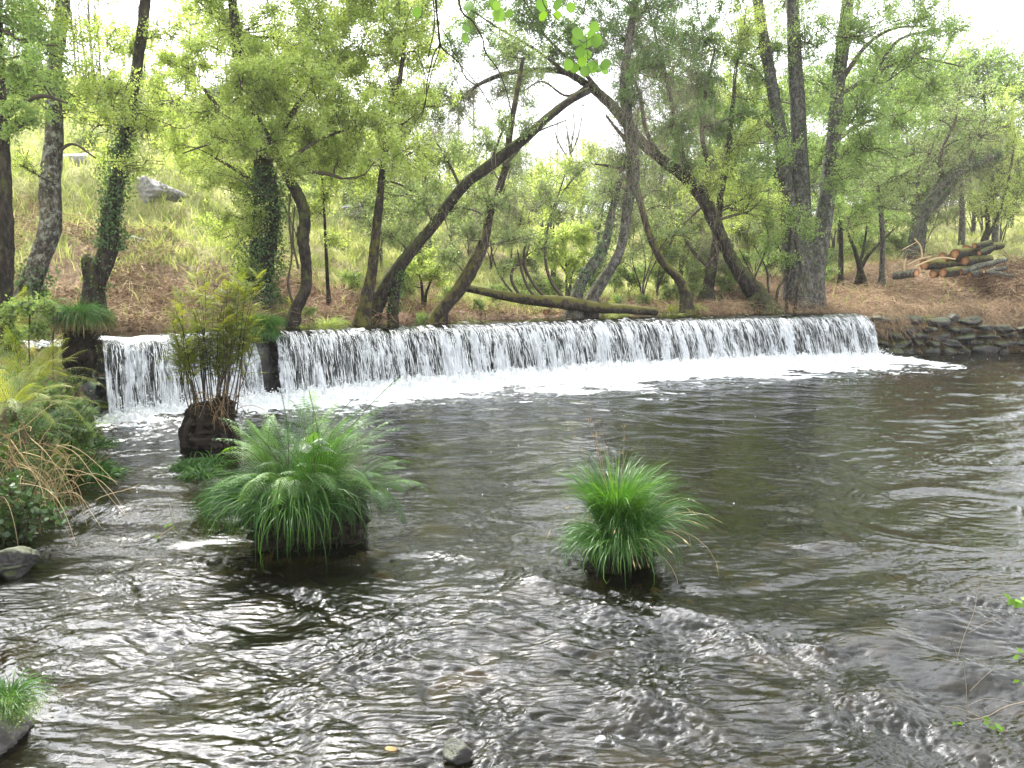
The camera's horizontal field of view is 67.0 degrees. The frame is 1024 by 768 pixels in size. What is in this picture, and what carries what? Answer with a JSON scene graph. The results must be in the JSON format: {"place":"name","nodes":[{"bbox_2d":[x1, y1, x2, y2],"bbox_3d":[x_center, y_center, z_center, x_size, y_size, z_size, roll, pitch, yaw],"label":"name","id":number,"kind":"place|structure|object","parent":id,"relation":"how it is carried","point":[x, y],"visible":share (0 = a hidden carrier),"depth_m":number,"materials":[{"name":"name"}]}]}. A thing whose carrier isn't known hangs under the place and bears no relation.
{"place":"outdoors","nodes":[
{"label":"outdoors","id":0,"kind":"place"},
{"bbox_2d":[25,312,858,347],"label":"pool water","id":1,"kind":"structure","parent":0,"point":[132,336],"depth_m":17.78,"materials":[{"name":"white liquid"}]},
{"bbox_2d":[102,314,878,412],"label":"falling water","id":2,"kind":"structure","parent":1,"relation":"on","point":[144,357],"depth_m":17.05,"materials":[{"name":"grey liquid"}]},
{"bbox_2d":[0,350,1023,767],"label":"river water","id":3,"kind":"structure","parent":0,"point":[864,540],"depth_m":5.47,"materials":[{"name":"grey liquid"}]},
{"bbox_2d":[0,699,33,753],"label":"boulder","id":4,"kind":"object","parent":3,"relation":"in","point":[7,741],"visible":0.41,"depth_m":3.73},
{"bbox_2d":[0,665,66,737],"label":"grass tuft","id":5,"kind":"object","parent":4,"relation":"on","point":[15,703],"visible":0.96,"depth_m":3.84,"materials":[{"name":"green plant"}]},
{"bbox_2d":[0,546,39,579],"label":"boulder","id":6,"kind":"object","parent":3,"relation":"in","point":[16,562],"visible":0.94,"depth_m":5.94,"materials":[{"name":"stone"}]},
{"bbox_2d":[153,266,278,449],"bbox_3d":[-3.924,-0.255,10.280,1.572,2.619,1.081,0,8,0],"label":"fern","id":7,"kind":"object","parent":3,"relation":"in","point":[204,425],"visible":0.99,"depth_m":10.23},
{"bbox_2d":[171,375,430,584],"bbox_3d":[-1.746,0.793,6.409,2.056,1.710,1.892,-4,9,-28],"label":"fern and sedge clump","id":8,"kind":"object","parent":3,"relation":"in","point":[278,504],"visible":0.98,"depth_m":6.42,"materials":[{"name":"plant"}]},
{"bbox_2d":[442,737,472,765],"bbox_3d":[-0.262,1.733,3.616,0.142,0.132,0.113,5,9,32],"label":"rock","id":9,"kind":"object","parent":3,"relation":"on","point":[457,752],"visible":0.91,"depth_m":3.60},
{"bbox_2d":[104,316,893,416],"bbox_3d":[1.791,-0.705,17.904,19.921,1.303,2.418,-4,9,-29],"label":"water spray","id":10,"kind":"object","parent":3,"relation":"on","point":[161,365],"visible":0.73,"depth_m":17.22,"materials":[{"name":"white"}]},
{"bbox_2d":[97,352,924,430],"bbox_3d":[2.277,-0.109,17.325,20.706,0.671,3.414,-4,9,-30],"label":"foam","id":11,"kind":"object","parent":3,"relation":"on","point":[498,379],"visible":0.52,"depth_m":16.65,"materials":[{"name":"white"}]},
{"bbox_2d":[0,60,1023,527],"bbox_3d":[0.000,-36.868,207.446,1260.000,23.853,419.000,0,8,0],"label":"ground","id":12,"kind":"structure","parent":0,"point":[78,182],"depth_m":20.13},
{"bbox_2d":[0,291,60,378],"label":"nettle patch","id":13,"kind":"object","parent":12,"relation":"on","point":[8,312],"visible":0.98,"depth_m":10.55,"materials":[{"name":"green plant"}]},
{"bbox_2d":[0,461,72,545],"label":"bramble","id":14,"kind":"object","parent":12,"relation":"on","point":[28,507],"visible":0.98,"depth_m":6.58,"materials":[{"name":"leaf"},{"name":"twig"},{"name":"bark"}]},
{"bbox_2d":[2,396,87,448],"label":"fern","id":15,"kind":"object","parent":12,"relation":"on","point":[40,427],"visible":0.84,"depth_m":7.99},
{"bbox_2d":[0,340,101,425],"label":"fern","id":16,"kind":"object","parent":12,"relation":"on","point":[18,395],"visible":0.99,"depth_m":7.52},
{"bbox_2d":[0,329,104,394],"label":"fern","id":17,"kind":"object","parent":12,"relation":"on","point":[43,373],"visible":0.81,"depth_m":9.25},
{"bbox_2d":[0,0,111,355],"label":"alder tree","id":18,"kind":"object","parent":12,"relation":"on","point":[17,80],"visible":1,"depth_m":11.14,"materials":[{"name":"green plant"}]},
{"bbox_2d":[0,326,114,540],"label":"bank weeds","id":19,"kind":"object","parent":12,"relation":"on","point":[24,417],"visible":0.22,"depth_m":8.19,"materials":[{"name":"green plant"}]},
{"bbox_2d":[0,397,138,545],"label":"hanging straw","id":20,"kind":"object","parent":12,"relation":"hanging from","point":[48,489],"visible":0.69,"depth_m":7.11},
{"bbox_2d":[32,377,106,468],"bbox_3d":[-5.482,0.843,9.090,1.394,1.857,0.608,0,8,0],"label":"bramble","id":21,"kind":"object","parent":12,"relation":"on","point":[85,437],"visible":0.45,"depth_m":8.99,"materials":[{"name":"green plant"}]},
{"bbox_2d":[59,353,97,414],"bbox_3d":[-7.052,0.049,12.518,0.732,1.354,0.882,0,8,0],"label":"rock","id":22,"kind":"object","parent":12,"relation":"on","point":[88,392],"visible":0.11,"depth_m":12.40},
{"bbox_2d":[5,0,152,328],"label":"alder tree","id":23,"kind":"object","parent":12,"relation":"on","point":[33,274],"visible":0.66,"depth_m":13.56,"materials":[{"name":"green plant"}]},
{"bbox_2d":[40,296,120,384],"bbox_3d":[-6.238,-0.631,11.224,1.156,1.296,1.151,0,8,0],"label":"sedge tuft","id":24,"kind":"object","parent":12,"relation":"on","point":[81,323],"visible":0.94,"depth_m":11.04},
{"bbox_2d":[58,0,204,342],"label":"alder tree","id":25,"kind":"object","parent":12,"relation":"on","point":[96,269],"visible":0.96,"depth_m":14.18,"materials":[{"name":"green plant"}]},
{"bbox_2d":[68,433,237,481],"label":"waterside grass","id":26,"kind":"structure","parent":12,"relation":"on","point":[194,461],"depth_m":9.04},
{"bbox_2d":[136,176,188,203],"bbox_3d":[-9.437,-5.078,20.597,1.127,0.849,1.230,5,9,32],"label":"rock outcrop","id":27,"kind":"object","parent":12,"relation":"on","point":[151,189],"visible":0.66,"depth_m":20.13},
{"bbox_2d":[12,186,326,377],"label":"dry litter","id":28,"kind":"object","parent":12,"relation":"on","point":[122,315],"visible":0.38,"depth_m":16.56,"materials":[{"name":"plant"}]},
{"bbox_2d":[119,0,390,312],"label":"thick tree","id":29,"kind":"object","parent":12,"relation":"on","point":[245,77],"visible":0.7,"depth_m":16.53,"materials":[{"name":"green plant"}]},
{"bbox_2d":[229,308,288,351],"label":"sedge tuft","id":30,"kind":"object","parent":12,"relation":"on","point":[270,334],"visible":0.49,"depth_m":14.47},
{"bbox_2d":[277,175,320,239],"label":"bushy tree","id":31,"kind":"object","parent":12,"relation":"on","point":[308,199],"visible":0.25,"depth_m":22.34,"materials":[{"name":"green plant"}]},
{"bbox_2d":[182,23,432,327],"bbox_3d":[-4.098,-3.829,15.723,5.291,6.233,3.822,0,8,0],"label":"crooked tree","id":32,"kind":"object","parent":12,"relation":"on","point":[247,141],"visible":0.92,"depth_m":15.42,"materials":[{"name":"green plant"}]},
{"bbox_2d":[294,145,350,304],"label":"young tree","id":33,"kind":"object","parent":12,"relation":"on","point":[332,237],"visible":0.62,"depth_m":17.95,"materials":[{"name":"green plant"}]},
{"bbox_2d":[334,269,365,294],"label":"bush","id":34,"kind":"object","parent":12,"relation":"on","point":[353,283],"visible":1,"depth_m":19.17,"materials":[{"name":"green plant"}]},
{"bbox_2d":[329,158,421,267],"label":"bushy tree","id":35,"kind":"object","parent":12,"relation":"on","point":[364,219],"visible":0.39,"depth_m":21.61,"materials":[{"name":"green plant"}]},
{"bbox_2d":[324,0,503,325],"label":"alder tree","id":36,"kind":"object","parent":12,"relation":"on","point":[395,42],"visible":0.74,"depth_m":16.38,"materials":[{"name":"green plant"}]},
{"bbox_2d":[387,132,470,248],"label":"young tree","id":37,"kind":"object","parent":12,"relation":"on","point":[442,183],"visible":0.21,"depth_m":26.79,"materials":[{"name":"green plant"}]},
{"bbox_2d":[404,245,455,309],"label":"shrub","id":38,"kind":"object","parent":12,"relation":"on","point":[419,264],"visible":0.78,"depth_m":19.07,"materials":[{"name":"green plant"}]},
{"bbox_2d":[409,120,482,188],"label":"bushy tree","id":39,"kind":"object","parent":12,"relation":"on","point":[449,137],"visible":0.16,"depth_m":43.29,"materials":[{"name":"green plant"}]},
{"bbox_2d":[339,87,590,323],"bbox_3d":[-1.289,-3.700,17.337,5.600,5.676,3.079,3,8,22],"label":"leaning tree","id":40,"kind":"object","parent":12,"relation":"on","point":[390,284],"visible":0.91,"depth_m":17.19,"materials":[{"name":"green plant"}]},
{"bbox_2d":[56,316,879,414],"bbox_3d":[1.269,-0.577,18.608,21.303,1.660,2.763,-4,9,-30],"label":"weir","id":41,"kind":"object","parent":12,"relation":"on","point":[102,390],"visible":0.2,"depth_m":17.16,"materials":[{"name":"liquid"}]},
{"bbox_2d":[252,341,272,392],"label":"stone pier","id":42,"kind":"structure","parent":41,"relation":"on","point":[265,363],"depth_m":14.57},
{"bbox_2d":[450,202,521,268],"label":"bushy tree","id":43,"kind":"object","parent":12,"relation":"on","point":[481,222],"visible":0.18,"depth_m":27.27,"materials":[{"name":"green plant"}]},
{"bbox_2d":[267,303,708,328],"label":"bank grass","id":44,"kind":"structure","parent":12,"relation":"on","point":[340,322],"depth_m":16.77,"materials":[{"name":"green plant"}]},
{"bbox_2d":[420,18,556,322],"bbox_3d":[-0.564,-4.686,17.828,3.347,7.607,2.908,0,8,0],"label":"alder tree","id":45,"kind":"object","parent":12,"relation":"on","point":[451,298],"visible":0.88,"depth_m":17.85,"materials":[{"name":"green plant"}]},
{"bbox_2d":[464,128,546,228],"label":"bushy tree","id":46,"kind":"object","parent":12,"relation":"on","point":[518,158],"visible":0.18,"depth_m":34.37,"materials":[{"name":"green plant"}]},
{"bbox_2d":[482,174,537,261],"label":"young tree","id":47,"kind":"object","parent":12,"relation":"on","point":[523,217],"visible":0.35,"depth_m":28.30,"materials":[{"name":"green plant"}]},
{"bbox_2d":[9,55,1023,370],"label":"grass","id":48,"kind":"structure","parent":12,"relation":"on","point":[353,257],"depth_m":20.93,"materials":[{"name":"plant"}]},
{"bbox_2d":[497,246,541,278],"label":"bush","id":49,"kind":"object","parent":12,"relation":"on","point":[528,260],"visible":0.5,"depth_m":27.19,"materials":[{"name":"green plant"}]},
{"bbox_2d":[217,234,855,328],"bbox_3d":[3.581,-3.138,23.709,24.883,2.880,7.275,-4,9,-28],"label":"dead bracken","id":50,"kind":"object","parent":12,"relation":"on","point":[326,310],"visible":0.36,"depth_m":19.44,"materials":[{"name":"brown plant"}]},
{"bbox_2d":[509,264,565,294],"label":"bush","id":51,"kind":"object","parent":12,"relation":"on","point":[518,282],"visible":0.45,"depth_m":23.91,"materials":[{"name":"green plant"}]},
{"bbox_2d":[513,148,587,227],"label":"young tree","id":52,"kind":"object","parent":12,"relation":"on","point":[540,164],"visible":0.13,"depth_m":40.41,"materials":[{"name":"green plant"}]},
{"bbox_2d":[541,274,570,294],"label":"bush","id":53,"kind":"object","parent":12,"relation":"on","point":[558,285],"visible":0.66,"depth_m":23.26,"materials":[{"name":"green plant"}]},
{"bbox_2d":[516,139,602,278],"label":"young tree","id":54,"kind":"object","parent":12,"relation":"on","point":[555,177],"visible":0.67,"depth_m":26.45,"materials":[{"name":"green plant"}]},
{"bbox_2d":[466,153,658,315],"bbox_3d":[1.575,-3.585,19.026,5.675,3.967,2.203,-3,8,-20],"label":"fallen trunk","id":55,"kind":"object","parent":12,"relation":"on","point":[560,300],"visible":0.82,"depth_m":19.41,"materials":[{"name":"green plant"}]},
{"bbox_2d":[527,215,598,295],"bbox_3d":[1.511,-3.809,24.254,2.365,2.902,1.617,-3,8,-21],"label":"shrub","id":56,"kind":"object","parent":12,"relation":"on","point":[566,233],"visible":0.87,"depth_m":24.06,"materials":[{"name":"green plant"}]},
{"bbox_2d":[405,0,784,313],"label":"arch tree","id":57,"kind":"object","parent":12,"relation":"on","point":[747,281],"visible":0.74,"depth_m":22.51,"materials":[{"name":"green plant"}]},
{"bbox_2d":[575,129,618,217],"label":"young tree","id":58,"kind":"object","parent":12,"relation":"on","point":[589,150],"visible":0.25,"depth_m":45.71,"materials":[{"name":"green plant"}]},
{"bbox_2d":[577,161,624,273],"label":"young tree","id":59,"kind":"object","parent":12,"relation":"on","point":[596,208],"visible":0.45,"depth_m":27.12,"materials":[{"name":"green plant"}]},
{"bbox_2d":[563,140,639,317],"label":"willow tree","id":60,"kind":"object","parent":12,"relation":"on","point":[591,266],"visible":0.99,"depth_m":20.08,"materials":[{"name":"grey plant"}]},
{"bbox_2d":[607,262,646,294],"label":"bush","id":61,"kind":"object","parent":12,"relation":"on","point":[627,276],"visible":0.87,"depth_m":24.58,"materials":[{"name":"green plant"}]},
{"bbox_2d":[580,195,700,302],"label":"bushy tree","id":62,"kind":"object","parent":12,"relation":"on","point":[675,254],"visible":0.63,"depth_m":23.43,"materials":[{"name":"green plant"}]},
{"bbox_2d":[563,0,738,321],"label":"willow tree","id":63,"kind":"object","parent":12,"relation":"on","point":[628,97],"visible":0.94,"depth_m":19.86,"materials":[{"name":"green plant"}]},
{"bbox_2d":[579,51,727,253],"bbox_3d":[6.909,-11.017,37.055,6.703,10.768,6.517,5,9,31],"label":"leafy tree","id":64,"kind":"object","parent":12,"relation":"on","point":[650,163],"visible":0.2,"depth_m":36.56,"materials":[{"name":"green plant"}]},
{"bbox_2d":[637,170,703,314],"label":"willow tree","id":65,"kind":"object","parent":12,"relation":"on","point":[685,293],"visible":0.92,"depth_m":21.91,"materials":[{"name":"green plant"}]},
{"bbox_2d":[641,202,705,295],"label":"young tree","id":66,"kind":"object","parent":12,"relation":"on","point":[659,266],"visible":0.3,"depth_m":24.46,"materials":[{"name":"green plant"}]},
{"bbox_2d":[637,194,720,285],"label":"bushy tree","id":67,"kind":"object","parent":12,"relation":"on","point":[693,221],"visible":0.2,"depth_m":25.48,"materials":[{"name":"green plant"}]},
{"bbox_2d":[682,230,732,283],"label":"bushy tree","id":68,"kind":"object","parent":12,"relation":"on","point":[721,269],"visible":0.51,"depth_m":24.37,"materials":[{"name":"green plant"}]},
{"bbox_2d":[640,72,774,208],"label":"leafy tree","id":69,"kind":"object","parent":12,"relation":"on","point":[742,170],"visible":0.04,"depth_m":37.23,"materials":[{"name":"green plant"}]},
{"bbox_2d":[677,175,753,243],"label":"young tree","id":70,"kind":"object","parent":12,"relation":"on","point":[694,204],"visible":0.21,"depth_m":25.72,"materials":[{"name":"green plant"}]},
{"bbox_2d":[666,0,796,302],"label":"alder tree","id":71,"kind":"object","parent":12,"relation":"on","point":[745,32],"visible":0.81,"depth_m":22.94,"materials":[{"name":"green plant"}]},
{"bbox_2d":[691,96,778,249],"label":"leafy tree","id":72,"kind":"object","parent":12,"relation":"on","point":[733,160],"visible":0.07,"depth_m":35.28,"materials":[{"name":"green plant"}]},
{"bbox_2d":[724,198,779,269],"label":"young tree","id":73,"kind":"object","parent":12,"relation":"on","point":[744,238],"visible":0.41,"depth_m":29.28,"materials":[{"name":"green plant"}]},
{"bbox_2d":[727,215,780,273],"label":"bushy tree","id":74,"kind":"object","parent":12,"relation":"on","point":[754,230],"visible":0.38,"depth_m":29.03,"materials":[{"name":"green plant"}]},
{"bbox_2d":[713,198,826,312],"bbox_3d":[7.721,-3.540,23.422,3.621,4.002,2.490,5,9,32],"label":"shrub","id":75,"kind":"object","parent":12,"relation":"on","point":[768,243],"visible":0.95,"depth_m":23.07,"materials":[{"name":"green plant"}]},
{"bbox_2d":[712,93,845,266],"bbox_3d":[11.500,-8.671,33.694,5.018,8.062,4.880,-3,8,-22],"label":"leafy tree","id":76,"kind":"object","parent":12,"relation":"on","point":[788,131],"visible":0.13,"depth_m":32.97,"materials":[{"name":"green plant"}]},
{"bbox_2d":[737,52,864,181],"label":"leafy tree","id":77,"kind":"object","parent":12,"relation":"on","point":[807,100],"visible":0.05,"depth_m":38.65,"materials":[{"name":"green plant"}]},
{"bbox_2d":[810,162,872,250],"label":"bushy tree","id":78,"kind":"object","parent":12,"relation":"on","point":[816,189],"visible":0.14,"depth_m":36.65,"materials":[{"name":"green plant"}]},
{"bbox_2d":[811,172,883,289],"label":"young tree","id":79,"kind":"object","parent":12,"relation":"on","point":[840,278],"visible":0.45,"depth_m":27.55,"materials":[{"name":"green plant"}]},
{"bbox_2d":[708,0,987,311],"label":"three stemmed tree","id":80,"kind":"object","parent":12,"relation":"on","point":[793,177],"visible":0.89,"depth_m":23.14,"materials":[{"name":"green plant"}]},
{"bbox_2d":[690,295,1023,353],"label":"overhanging straw","id":81,"kind":"object","parent":12,"relation":"on","point":[728,308],"visible":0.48,"depth_m":23.65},
{"bbox_2d":[805,73,916,243],"bbox_3d":[16.792,-11.255,38.931,5.798,9.579,5.963,-2,8,-15],"label":"leafy tree","id":82,"kind":"object","parent":12,"relation":"on","point":[822,115],"visible":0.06,"depth_m":39.14,"materials":[{"name":"green plant"}]},
{"bbox_2d":[843,230,879,258],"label":"bush","id":83,"kind":"object","parent":12,"relation":"on","point":[859,244],"visible":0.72,"depth_m":32.31,"materials":[{"name":"green plant"}]},
{"bbox_2d":[705,247,1023,349],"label":"cut brush","id":84,"kind":"object","parent":12,"relation":"on","point":[891,286],"visible":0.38,"depth_m":25.74,"materials":[{"name":"plant"}]},
{"bbox_2d":[831,184,916,288],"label":"young tree","id":85,"kind":"object","parent":12,"relation":"on","point":[860,277],"visible":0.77,"depth_m":28.21,"materials":[{"name":"green plant"}]},
{"bbox_2d":[870,228,908,257],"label":"bush","id":86,"kind":"object","parent":12,"relation":"on","point":[896,241],"visible":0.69,"depth_m":32.35,"materials":[{"name":"green plant"}]},
{"bbox_2d":[846,154,933,285],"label":"young tree","id":87,"kind":"object","parent":12,"relation":"on","point":[885,176],"visible":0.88,"depth_m":26.83,"materials":[{"name":"green plant"}]},
{"bbox_2d":[815,29,978,252],"bbox_3d":[17.017,-10.548,34.598,6.434,10.629,6.616,7,10,43],"label":"leafy tree","id":88,"kind":"object","parent":12,"relation":"on","point":[847,95],"visible":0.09,"depth_m":34.24,"materials":[{"name":"green plant"}]},
{"bbox_2d":[849,38,999,222],"bbox_3d":[17.809,-9.631,33.666,5.922,9.784,6.090,4,8,25],"label":"leafy tree","id":89,"kind":"object","parent":12,"relation":"on","point":[966,70],"visible":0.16,"depth_m":32.69,"materials":[{"name":"green plant"}]},
{"bbox_2d":[879,165,983,244],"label":"bushy tree","id":90,"kind":"object","parent":12,"relation":"on","point":[948,215],"visible":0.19,"depth_m":39.49,"materials":[{"name":"green plant"}]},
{"bbox_2d":[929,269,939,277],"bbox_3d":[14.337,-3.773,26.075,0.283,0.419,0.998,7,10,41],"label":"log","id":91,"kind":"object","parent":12,"relation":"on","point":[933,273],"visible":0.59,"depth_m":25.75,"materials":[{"name":"brown wood"}]},
{"bbox_2d":[919,259,961,269],"bbox_3d":[14.463,-4.051,26.084,1.572,0.411,0.420,-3,8,-23],"label":"log","id":92,"kind":"object","parent":91,"relation":"on","point":[937,264],"visible":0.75,"depth_m":25.86,"materials":[{"name":"brown wood"}]},
{"bbox_2d":[846,66,1023,259],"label":"willow tree","id":93,"kind":"object","parent":12,"relation":"on","point":[948,181],"visible":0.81,"depth_m":29.54,"materials":[{"name":"green plant"}]},
{"bbox_2d":[846,313,1023,353],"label":"stone wall","id":94,"kind":"structure","parent":12,"relation":"on","point":[953,343],"depth_m":23.75,"materials":[{"name":"stone"}]},
{"bbox_2d":[899,32,1023,245],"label":"leafy tree","id":95,"kind":"object","parent":12,"relation":"on","point":[961,232],"visible":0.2,"depth_m":35.51,"materials":[{"name":"green plant"}]},
{"bbox_2d":[918,575,1023,731],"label":"bare twigs","id":96,"kind":"object","parent":12,"relation":"on","point":[1018,604],"visible":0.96,"depth_m":3.83,"materials":[{"name":"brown plant"}]},
{"bbox_2d":[928,250,1023,324],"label":"brush heap","id":97,"kind":"object","parent":12,"relation":"on","point":[993,283],"visible":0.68,"depth_m":26.14,"materials":[{"name":"dry brown twigs"},{"name":"bark"},{"name":"wood"}]},
{"bbox_2d":[938,266,967,277],"bbox_3d":[14.753,-3.744,25.772,1.400,0.395,0.326,-5,9,-31],"label":"log","id":98,"kind":"object","parent":97,"relation":"on","point":[949,272],"visible":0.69,"depth_m":25.50,"materials":[{"name":"brown wood"}]},
{"bbox_2d":[959,257,1007,274],"bbox_3d":[15.836,-3.965,26.013,2.010,0.603,0.245,-3,8,-18],"label":"log","id":99,"kind":"object","parent":98,"relation":"on","point":[971,268],"visible":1,"depth_m":25.90,"materials":[{"name":"grey wood"}]},
{"bbox_2d":[939,17,1023,241],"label":"leafy tree","id":100,"kind":"object","parent":12,"relation":"on","point":[1004,59],"visible":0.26,"depth_m":35.34,"materials":[{"name":"green plant"}]},
{"bbox_2d":[966,80,1023,241],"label":"young tree","id":101,"kind":"object","parent":12,"relation":"on","point":[1014,142],"visible":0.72,"depth_m":30.35,"materials":[{"name":"green plant"}]},
{"bbox_2d":[969,169,1023,241],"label":"bushy tree","id":102,"kind":"object","parent":12,"relation":"on","point":[1007,222],"visible":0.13,"depth_m":38.26,"materials":[{"name":"green plant"}]},
{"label":"river stones","id":103,"kind":"object","parent":12,"relation":"on","visible":0},
{"bbox_2d":[545,400,728,588],"bbox_3d":[0.931,0.925,5.982,1.433,1.629,1.315,0,8,0],"label":"sedge tuft","id":104,"kind":"object","parent":103,"relation":"on","point":[618,537],"visible":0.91,"depth_m":5.88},
{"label":"alder tree","id":105,"kind":"object","parent":12,"relation":"on","visible":0},
{"bbox_2d":[414,0,527,145],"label":"hanging bough","id":106,"kind":"object","parent":105,"relation":"hanging from","point":[435,8],"visible":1,"depth_m":5.16,"materials":[{"name":"brown plant"}]},
{"bbox_2d":[412,0,610,76],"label":"hanging bough","id":107,"kind":"object","parent":105,"relation":"hanging from","point":[593,38],"visible":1,"depth_m":4.43,"materials":[{"name":"green plant"}]},
{"bbox_2d":[3,0,1023,213],"label":"sky","id":108,"kind":"structure","parent":0,"point":[1012,11],"materials":[{"name":"white"}]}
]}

